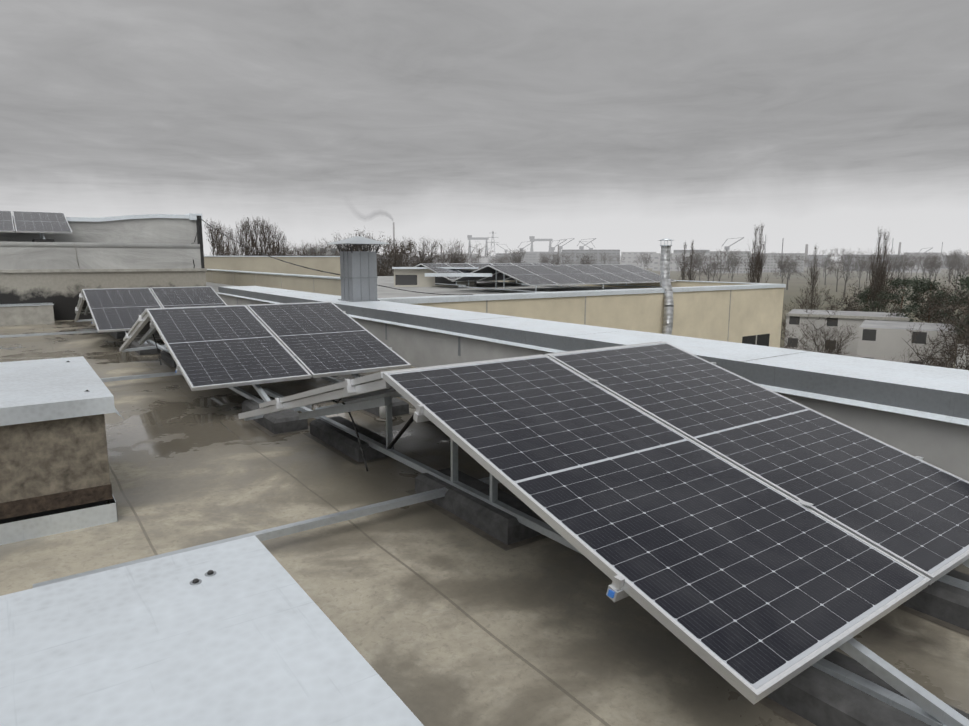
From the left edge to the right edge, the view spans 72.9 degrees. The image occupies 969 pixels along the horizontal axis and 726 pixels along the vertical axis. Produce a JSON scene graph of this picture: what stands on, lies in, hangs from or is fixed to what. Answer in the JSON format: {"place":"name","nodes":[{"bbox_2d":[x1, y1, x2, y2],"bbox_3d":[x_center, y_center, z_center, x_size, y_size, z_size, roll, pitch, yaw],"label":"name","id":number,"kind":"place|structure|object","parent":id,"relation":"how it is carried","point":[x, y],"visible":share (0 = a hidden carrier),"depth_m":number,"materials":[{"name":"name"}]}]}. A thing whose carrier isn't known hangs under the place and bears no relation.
{"place":"outdoors","nodes":[
{"label":"outdoors","id":0,"kind":"place"},
{"bbox_2d":[374,406,396,421],"bbox_3d":[-0.951,0.376,6.275,0.220,0.330,0.220,-6,11,-35],"label":"roof vent pipe","id":1,"kind":"object","parent":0,"point":[382,416],"visible":0.29,"depth_m":6.24,"materials":[{"name":"silver metal"}]},
{"bbox_2d":[0,321,968,725],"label":"roof deck","id":2,"kind":"structure","parent":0,"point":[436,617],"depth_m":3.27,"materials":[{"name":"beige concrete"}]},
{"bbox_2d":[0,356,123,544],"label":"vent shaft","id":3,"kind":"object","parent":2,"relation":"on","point":[54,471],"visible":1,"depth_m":3.68,"materials":[{"name":"brown concrete"}]},
{"bbox_2d":[0,213,206,325],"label":"building","id":4,"kind":"structure","parent":2,"relation":"on","point":[44,282],"depth_m":16.52,"materials":[{"name":"white paint"}]},
{"bbox_2d":[0,211,72,241],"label":"solar panel","id":5,"kind":"object","parent":4,"relation":"on","point":[38,222],"visible":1,"depth_m":16.33,"materials":[{"name":"black glass"}]},
{"bbox_2d":[0,286,227,355],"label":"solar panels","id":6,"kind":"object","parent":2,"relation":"on","point":[115,312],"visible":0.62,"depth_m":12.24,"materials":[{"name":"black glass"}]},
{"bbox_2d":[0,535,423,725],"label":"hatch cover","id":7,"kind":"object","parent":2,"relation":"on","point":[245,631],"visible":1,"depth_m":1.31,"materials":[{"name":"white metal"}]},
{"bbox_2d":[100,302,413,435],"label":"solar panels","id":8,"kind":"object","parent":2,"relation":"on","point":[232,347],"visible":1,"depth_m":7.27,"materials":[{"name":"black glass"}]},
{"bbox_2d":[204,256,340,296],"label":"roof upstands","id":9,"kind":"object","parent":2,"relation":"on","point":[261,271],"visible":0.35,"depth_m":25.95,"materials":[{"name":"beige paint"}]},
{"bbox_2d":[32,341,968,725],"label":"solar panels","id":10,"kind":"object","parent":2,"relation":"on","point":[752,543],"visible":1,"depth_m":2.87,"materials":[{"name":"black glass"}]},
{"bbox_2d":[217,286,968,480],"bbox_3d":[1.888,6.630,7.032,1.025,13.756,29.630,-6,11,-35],"label":"parapet wall","id":11,"kind":"structure","parent":2,"relation":"on","point":[916,410],"depth_m":5.16,"materials":[{"name":"grey metal"}]},
{"bbox_2d":[328,236,388,301],"bbox_3d":[-2.305,-1.726,11.996,0.880,1.160,0.920,-6,11,-35],"label":"vent shaft with cowl","id":12,"kind":"object","parent":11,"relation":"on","point":[358,272],"visible":1,"depth_m":11.81,"materials":[{"name":"grey metal"}]},
{"bbox_2d":[0,0,968,258],"label":"sky","id":13,"kind":"structure","parent":0,"point":[625,125],"materials":[{"name":"grey"}]},
{"bbox_2d":[62,258,968,368],"bbox_3d":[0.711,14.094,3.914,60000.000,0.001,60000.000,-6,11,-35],"label":"terrain","id":14,"kind":"structure","parent":0,"point":[796,283],"depth_m":404.52,"materials":[{"name":"plant"}]},
{"bbox_2d":[204,217,231,255],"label":"poplar","id":15,"kind":"object","parent":14,"relation":"on","point":[211,237],"visible":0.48,"depth_m":86.37,"materials":[{"name":"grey plant"}]},
{"bbox_2d":[211,221,231,255],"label":"poplar","id":16,"kind":"object","parent":14,"relation":"on","point":[221,230],"visible":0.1,"depth_m":91.55,"materials":[{"name":"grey plant"}]},
{"bbox_2d":[211,222,232,255],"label":"poplar","id":17,"kind":"object","parent":14,"relation":"on","point":[222,252],"visible":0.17,"depth_m":89.39,"materials":[{"name":"brown plant"}]},
{"bbox_2d":[223,227,237,255],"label":"poplar","id":18,"kind":"object","parent":14,"relation":"on","point":[228,239],"visible":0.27,"depth_m":96.44,"materials":[{"name":"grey plant"}]},
{"bbox_2d":[228,228,241,255],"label":"poplar","id":19,"kind":"object","parent":14,"relation":"on","point":[233,242],"visible":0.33,"depth_m":96.71,"materials":[{"name":"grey plant"}]},
{"bbox_2d":[234,220,252,255],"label":"poplar","id":20,"kind":"object","parent":14,"relation":"on","point":[241,241],"visible":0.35,"depth_m":99.75,"materials":[{"name":"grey plant"}]},
{"bbox_2d":[236,217,262,255],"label":"poplar","id":21,"kind":"object","parent":14,"relation":"on","point":[245,232],"visible":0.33,"depth_m":101.45,"materials":[{"name":"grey plant"}]},
{"bbox_2d":[239,222,266,255],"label":"poplar","id":22,"kind":"object","parent":14,"relation":"on","point":[250,226],"visible":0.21,"depth_m":101.76,"materials":[{"name":"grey plant"}]},
{"bbox_2d":[243,216,269,255],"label":"poplar","id":23,"kind":"object","parent":14,"relation":"on","point":[256,238],"visible":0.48,"depth_m":102.15,"materials":[{"name":"grey plant"}]},
{"bbox_2d":[249,217,275,255],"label":"poplar","id":24,"kind":"object","parent":14,"relation":"on","point":[261,231],"visible":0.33,"depth_m":104.18,"materials":[{"name":"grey plant"}]},
{"bbox_2d":[257,218,277,255],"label":"poplar","id":25,"kind":"object","parent":14,"relation":"on","point":[265,239],"visible":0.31,"depth_m":107.25,"materials":[{"name":"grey plant"}]},
{"bbox_2d":[263,220,278,255],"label":"poplar","id":26,"kind":"object","parent":14,"relation":"on","point":[270,230],"visible":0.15,"depth_m":108.40,"materials":[{"name":"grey plant"}]},
{"bbox_2d":[268,224,287,255],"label":"poplar","id":27,"kind":"object","parent":14,"relation":"on","point":[273,237],"visible":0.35,"depth_m":112.42,"materials":[{"name":"brown plant"}]},
{"bbox_2d":[274,228,288,255],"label":"poplar","id":28,"kind":"object","parent":14,"relation":"on","point":[280,242],"visible":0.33,"depth_m":112.81,"materials":[{"name":"brown plant"}]},
{"bbox_2d":[278,232,293,255],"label":"poplar","id":29,"kind":"object","parent":14,"relation":"on","point":[283,246],"visible":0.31,"depth_m":113.11,"materials":[{"name":"brown plant"}]},
{"bbox_2d":[280,242,318,255],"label":"tree","id":30,"kind":"object","parent":14,"relation":"on","point":[311,252],"visible":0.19,"depth_m":143.03,"materials":[{"name":"grey plant"}]},
{"bbox_2d":[310,238,335,255],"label":"tree","id":31,"kind":"object","parent":14,"relation":"on","point":[320,254],"visible":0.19,"depth_m":145.35,"materials":[{"name":"grey plant"}]},
{"bbox_2d":[317,230,369,255],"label":"tree","id":32,"kind":"object","parent":14,"relation":"on","point":[348,247],"visible":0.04,"depth_m":132.94,"materials":[{"name":"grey plant"}]},
{"bbox_2d":[332,229,382,274],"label":"tree","id":33,"kind":"object","parent":14,"relation":"on","point":[353,247],"visible":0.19,"depth_m":135.00,"materials":[{"name":"grey plant"}]},
{"bbox_2d":[339,230,401,275],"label":"tree","id":34,"kind":"object","parent":14,"relation":"on","point":[384,267],"visible":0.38,"depth_m":146.12,"materials":[{"name":"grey plant"}]},
{"bbox_2d":[346,235,395,275],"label":"tree","id":35,"kind":"object","parent":14,"relation":"on","point":[384,246],"visible":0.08,"depth_m":145.13,"materials":[{"name":"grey plant"}]},
{"bbox_2d":[376,237,401,275],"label":"tree","id":36,"kind":"object","parent":14,"relation":"on","point":[387,257],"visible":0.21,"depth_m":168.40,"materials":[{"name":"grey plant"}]},
{"bbox_2d":[382,239,416,266],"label":"tree","id":37,"kind":"object","parent":14,"relation":"on","point":[400,251],"visible":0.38,"depth_m":198.38,"materials":[{"name":"brown plant"}]},
{"bbox_2d":[385,237,417,271],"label":"tree","id":38,"kind":"object","parent":14,"relation":"on","point":[401,252],"visible":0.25,"depth_m":239.55,"materials":[{"name":"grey plant"}]},
{"bbox_2d":[386,238,422,275],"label":"tree","id":39,"kind":"object","parent":14,"relation":"on","point":[401,263],"visible":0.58,"depth_m":167.29,"materials":[{"name":"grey plant"}]},
{"bbox_2d":[389,240,440,274],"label":"tree","id":40,"kind":"object","parent":14,"relation":"on","point":[407,247],"visible":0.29,"depth_m":176.01,"materials":[{"name":"brown plant"}]},
{"bbox_2d":[402,235,452,266],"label":"tree","id":41,"kind":"object","parent":14,"relation":"on","point":[429,257],"visible":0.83,"depth_m":176.41,"materials":[{"name":"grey plant"}]},
{"bbox_2d":[439,238,470,262],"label":"tree","id":42,"kind":"object","parent":14,"relation":"on","point":[458,255],"visible":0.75,"depth_m":196.32,"materials":[{"name":"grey plant"}]},
{"bbox_2d":[443,244,490,262],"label":"tree","id":43,"kind":"object","parent":14,"relation":"on","point":[479,252],"visible":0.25,"depth_m":195.28,"materials":[{"name":"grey plant"}]},
{"bbox_2d":[483,251,504,262],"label":"tree","id":44,"kind":"object","parent":14,"relation":"on","point":[493,258],"visible":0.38,"depth_m":311.79,"materials":[{"name":"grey plant"}]},
{"bbox_2d":[504,248,525,262],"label":"tree","id":45,"kind":"object","parent":14,"relation":"on","point":[519,258],"visible":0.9,"depth_m":338.75,"materials":[{"name":"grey plant"}]},
{"bbox_2d":[509,248,525,262],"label":"tree","id":46,"kind":"object","parent":14,"relation":"on","point":[516,256],"visible":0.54,"depth_m":353.04,"materials":[{"name":"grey plant"}]},
{"bbox_2d":[547,252,564,264],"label":"tree","id":47,"kind":"object","parent":14,"relation":"on","point":[554,261],"visible":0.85,"depth_m":355.64,"materials":[{"name":"grey plant"}]},
{"bbox_2d":[377,276,785,347],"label":"building wing","id":48,"kind":"structure","parent":14,"relation":"on","point":[744,313],"depth_m":18.57,"materials":[{"name":"beige paint"}]},
{"bbox_2d":[199,217,472,294],"bbox_3d":[-4.327,-2.914,16.834,3.412,1.998,9.880,-6,11,-35],"label":"overhead cable","id":49,"kind":"object","parent":48,"relation":"on","point":[325,271],"visible":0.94,"depth_m":13.86,"materials":[{"name":"black plastic"}]},
{"bbox_2d":[392,267,491,286],"bbox_3d":[-1.957,-3.490,26.604,3.530,0.794,10.115,-1,9,-5],"label":"rooftop structure","id":50,"kind":"object","parent":48,"relation":"on","point":[415,277],"visible":0.88,"depth_m":26.55,"materials":[{"name":"black"}]},
{"bbox_2d":[415,263,675,291],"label":"solar panels","id":51,"kind":"object","parent":48,"relation":"on","point":[540,274],"visible":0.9,"depth_m":22.98,"materials":[{"name":"black glass"}]},
{"bbox_2d":[658,238,673,334],"bbox_3d":[4.907,-1.689,17.879,0.476,3.378,0.808,2,9,11],"label":"flexible flue with cap","id":52,"kind":"object","parent":48,"relation":"on","point":[667,287],"visible":0.83,"depth_m":17.75,"materials":[{"name":"metal"}]},
{"bbox_2d":[576,252,594,264],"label":"tree","id":53,"kind":"object","parent":14,"relation":"on","point":[587,260],"visible":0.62,"depth_m":312.30,"materials":[{"name":"grey plant"}]},
{"bbox_2d":[219,222,968,272],"bbox_3d":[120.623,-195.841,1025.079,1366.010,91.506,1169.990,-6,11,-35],"label":"distant buildings","id":54,"kind":"structure","parent":14,"relation":"on","point":[629,257],"depth_m":775.87,"materials":[{"name":"grey brick"}]},
{"bbox_2d":[397,231,942,275],"bbox_3d":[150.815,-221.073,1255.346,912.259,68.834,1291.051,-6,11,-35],"label":"shipyard cranes and pylon","id":55,"kind":"object","parent":14,"relation":"on","point":[552,249],"visible":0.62,"depth_m":1562.97,"materials":[{"name":"grey metal"}]},
{"bbox_2d":[679,242,691,279],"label":"poplar","id":56,"kind":"object","parent":14,"relation":"on","point":[683,271],"visible":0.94,"depth_m":189.29,"materials":[{"name":"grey plant"}]},
{"bbox_2d":[686,239,697,280],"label":"poplar","id":57,"kind":"object","parent":14,"relation":"on","point":[690,274],"visible":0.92,"depth_m":188.67,"materials":[{"name":"brown plant"}]},
{"bbox_2d":[686,250,705,280],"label":"tree","id":58,"kind":"object","parent":14,"relation":"on","point":[696,264],"visible":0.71,"depth_m":300.33,"materials":[{"name":"grey plant"}]},
{"bbox_2d":[691,249,709,280],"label":"tree","id":59,"kind":"object","parent":14,"relation":"on","point":[699,263],"visible":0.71,"depth_m":412.30,"materials":[{"name":"grey plant"}]},
{"bbox_2d":[692,255,719,280],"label":"tree","id":60,"kind":"object","parent":14,"relation":"on","point":[709,270],"visible":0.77,"depth_m":311.53,"materials":[{"name":"grey plant"}]},
{"bbox_2d":[704,252,727,280],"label":"tree","id":61,"kind":"object","parent":14,"relation":"on","point":[714,266],"visible":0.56,"depth_m":339.31,"materials":[{"name":"grey plant"}]},
{"bbox_2d":[708,250,731,281],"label":"tree","id":62,"kind":"object","parent":14,"relation":"on","point":[720,263],"visible":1,"depth_m":287.96,"materials":[{"name":"grey plant"}]},
{"bbox_2d":[723,249,741,278],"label":"tree","id":63,"kind":"object","parent":14,"relation":"on","point":[735,261],"visible":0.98,"depth_m":307.31,"materials":[{"name":"grey plant"}]},
{"bbox_2d":[743,225,761,282],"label":"poplar","id":64,"kind":"object","parent":14,"relation":"on","point":[754,271],"visible":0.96,"depth_m":137.20,"materials":[{"name":"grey plant"}]},
{"bbox_2d":[746,224,767,282],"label":"poplar","id":65,"kind":"object","parent":14,"relation":"on","point":[761,263],"visible":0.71,"depth_m":138.13,"materials":[{"name":"brown plant"}]},
{"bbox_2d":[771,253,797,283],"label":"tree","id":66,"kind":"object","parent":14,"relation":"on","point":[781,267],"visible":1,"depth_m":281.80,"materials":[{"name":"grey plant"}]},
{"bbox_2d":[774,252,808,289],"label":"tree","id":67,"kind":"object","parent":14,"relation":"on","point":[793,272],"visible":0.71,"depth_m":305.84,"materials":[{"name":"grey plant"}]},
{"bbox_2d":[781,297,810,333],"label":"bush","id":68,"kind":"object","parent":14,"relation":"on","point":[792,308],"visible":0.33,"depth_m":98.94,"materials":[{"name":"grey plant"}]},
{"bbox_2d":[780,319,819,350],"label":"bush","id":69,"kind":"object","parent":14,"relation":"on","point":[785,342],"visible":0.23,"depth_m":68.22,"materials":[{"name":"grey plant"}]},
{"bbox_2d":[793,285,830,309],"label":"bush","id":70,"kind":"object","parent":14,"relation":"on","point":[814,305],"visible":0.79,"depth_m":111.38,"materials":[{"name":"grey plant"}]},
{"bbox_2d":[803,246,821,308],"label":"poplar","id":71,"kind":"object","parent":14,"relation":"on","point":[814,278],"visible":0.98,"depth_m":150.57,"materials":[{"name":"brown plant"}]},
{"bbox_2d":[805,305,839,351],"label":"bush","id":72,"kind":"object","parent":14,"relation":"on","point":[822,326],"visible":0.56,"depth_m":84.00,"materials":[{"name":"brown plant"}]},
{"bbox_2d":[811,249,837,284],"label":"tree","id":73,"kind":"object","parent":14,"relation":"on","point":[826,263],"visible":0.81,"depth_m":361.76,"materials":[{"name":"grey plant"}]},
{"bbox_2d":[795,323,854,355],"bbox_3d":[32.858,0.243,62.831,6.027,8.854,6.975,-3,10,-21],"label":"bush","id":74,"kind":"object","parent":14,"relation":"on","point":[832,349],"visible":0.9,"depth_m":61.99,"materials":[{"name":"brown plant"}]},
{"bbox_2d":[825,247,853,291],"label":"tree","id":75,"kind":"object","parent":14,"relation":"on","point":[832,267],"visible":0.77,"depth_m":289.60,"materials":[{"name":"grey plant"}]},
{"bbox_2d":[822,280,872,310],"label":"bush","id":76,"kind":"object","parent":14,"relation":"on","point":[846,303],"visible":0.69,"depth_m":111.48,"materials":[{"name":"plant"}]},
{"bbox_2d":[828,249,868,291],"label":"tree","id":77,"kind":"object","parent":14,"relation":"on","point":[847,271],"visible":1,"depth_m":261.73,"materials":[{"name":"grey plant"}]},
{"bbox_2d":[841,292,868,310],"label":"bush","id":78,"kind":"object","parent":14,"relation":"on","point":[855,303],"visible":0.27,"depth_m":121.61,"materials":[{"name":"grey plant"}]},
{"bbox_2d":[849,253,872,288],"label":"tree","id":79,"kind":"object","parent":14,"relation":"on","point":[861,266],"visible":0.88,"depth_m":308.72,"materials":[{"name":"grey plant"}]},
{"bbox_2d":[784,309,955,367],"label":"derelict building","id":80,"kind":"structure","parent":14,"relation":"on","point":[879,335],"depth_m":72.61,"materials":[{"name":"grey concrete"}]},
{"bbox_2d":[853,286,891,311],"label":"bush","id":81,"kind":"object","parent":14,"relation":"on","point":[865,299],"visible":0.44,"depth_m":111.21,"materials":[{"name":"green plant"}]},
{"bbox_2d":[858,280,892,310],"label":"bush","id":82,"kind":"object","parent":14,"relation":"on","point":[881,296],"visible":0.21,"depth_m":114.99,"materials":[{"name":"plant"}]},
{"bbox_2d":[867,227,887,311],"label":"poplar","id":83,"kind":"object","parent":14,"relation":"on","point":[875,281],"visible":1,"depth_m":102.12,"materials":[{"name":"brown plant"}]},
{"bbox_2d":[867,231,900,311],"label":"poplar","id":84,"kind":"object","parent":14,"relation":"on","point":[884,270],"visible":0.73,"depth_m":103.16,"materials":[{"name":"brown plant"}]},
{"bbox_2d":[862,273,910,311],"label":"bush","id":85,"kind":"object","parent":14,"relation":"on","point":[893,290],"visible":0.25,"depth_m":118.51,"materials":[{"name":"plant"}]},
{"bbox_2d":[866,276,926,314],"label":"bush","id":86,"kind":"object","parent":14,"relation":"on","point":[896,283],"visible":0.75,"depth_m":97.03,"materials":[{"name":"green plant"}]},
{"bbox_2d":[885,298,916,321],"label":"bush","id":87,"kind":"object","parent":14,"relation":"on","point":[896,308],"visible":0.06,"depth_m":85.90,"materials":[{"name":"plant"}]},
{"bbox_2d":[888,254,914,288],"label":"tree","id":88,"kind":"object","parent":14,"relation":"on","point":[896,264],"visible":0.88,"depth_m":295.30,"materials":[{"name":"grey plant"}]},
{"bbox_2d":[893,251,915,289],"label":"tree","id":89,"kind":"object","parent":14,"relation":"on","point":[906,263],"visible":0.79,"depth_m":308.33,"materials":[{"name":"grey plant"}]},
{"bbox_2d":[890,274,953,322],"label":"bush","id":90,"kind":"object","parent":14,"relation":"on","point":[916,287],"visible":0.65,"depth_m":82.34,"materials":[{"name":"green plant"}]},
{"bbox_2d":[913,252,932,278],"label":"tree","id":91,"kind":"object","parent":14,"relation":"on","point":[923,261],"visible":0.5,"depth_m":460.15,"materials":[{"name":"grey plant"}]},
{"bbox_2d":[891,318,958,366],"bbox_3d":[37.099,0.956,55.458,6.527,9.808,6.710,-4,10,-25],"label":"bush","id":92,"kind":"object","parent":14,"relation":"on","point":[931,353],"visible":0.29,"depth_m":54.74,"materials":[{"name":"brown plant"}]},
{"bbox_2d":[918,254,945,292],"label":"tree","id":93,"kind":"object","parent":14,"relation":"on","point":[931,267],"visible":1,"depth_m":274.52,"materials":[{"name":"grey plant"}]},
{"bbox_2d":[902,286,968,367],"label":"bush","id":94,"kind":"object","parent":14,"relation":"on","point":[957,319],"visible":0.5,"depth_m":60.61,"materials":[{"name":"brown plant"}]},
{"bbox_2d":[917,283,956,322],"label":"bush","id":95,"kind":"object","parent":14,"relation":"on","point":[936,295],"visible":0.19,"depth_m":89.73,"materials":[{"name":"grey plant"}]},
{"bbox_2d":[927,253,948,278],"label":"tree","id":96,"kind":"object","parent":14,"relation":"on","point":[937,264],"visible":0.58,"depth_m":321.04,"materials":[{"name":"grey plant"}]},
{"bbox_2d":[913,273,968,333],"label":"bush","id":97,"kind":"object","parent":14,"relation":"on","point":[928,301],"visible":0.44,"depth_m":78.16,"materials":[{"name":"plant"}]},
{"bbox_2d":[919,304,968,369],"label":"bush","id":98,"kind":"object","parent":14,"relation":"on","point":[956,356],"visible":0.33,"depth_m":51.15,"materials":[{"name":"brown plant"}]},
{"bbox_2d":[923,269,968,343],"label":"bush","id":99,"kind":"object","parent":14,"relation":"on","point":[953,301],"visible":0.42,"depth_m":69.77,"materials":[{"name":"plant"}]},
{"bbox_2d":[927,275,968,323],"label":"bush","id":100,"kind":"object","parent":14,"relation":"on","point":[950,300],"visible":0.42,"depth_m":73.06,"materials":[{"name":"green plant"}]},
{"bbox_2d":[933,333,968,369],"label":"bush","id":101,"kind":"object","parent":14,"relation":"on","point":[962,350],"visible":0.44,"depth_m":45.75,"materials":[{"name":"brown plant"}]},
{"bbox_2d":[942,250,961,283],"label":"tree","id":102,"kind":"object","parent":14,"relation":"on","point":[948,259],"visible":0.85,"depth_m":387.62,"materials":[{"name":"grey plant"}]},
{"bbox_2d":[943,248,968,291],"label":"tree","id":103,"kind":"object","parent":14,"relation":"on","point":[962,264],"visible":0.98,"depth_m":292.57,"materials":[{"name":"grey plant"}]},
{"bbox_2d":[947,257,968,287],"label":"tree","id":104,"kind":"object","parent":14,"relation":"on","point":[961,271],"visible":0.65,"depth_m":309.73,"materials":[{"name":"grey plant"}]},
{"bbox_2d":[949,274,968,341],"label":"tree","id":105,"kind":"object","parent":14,"relation":"on","point":[964,287],"visible":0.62,"depth_m":63.78,"materials":[{"name":"green plant"}]},
{"bbox_2d":[955,344,968,369],"bbox_3d":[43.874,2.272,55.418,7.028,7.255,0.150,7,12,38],"label":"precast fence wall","id":106,"kind":"structure","parent":14,"relation":"on","point":[963,357],"depth_m":56.90,"materials":[{"name":"grey concrete"}]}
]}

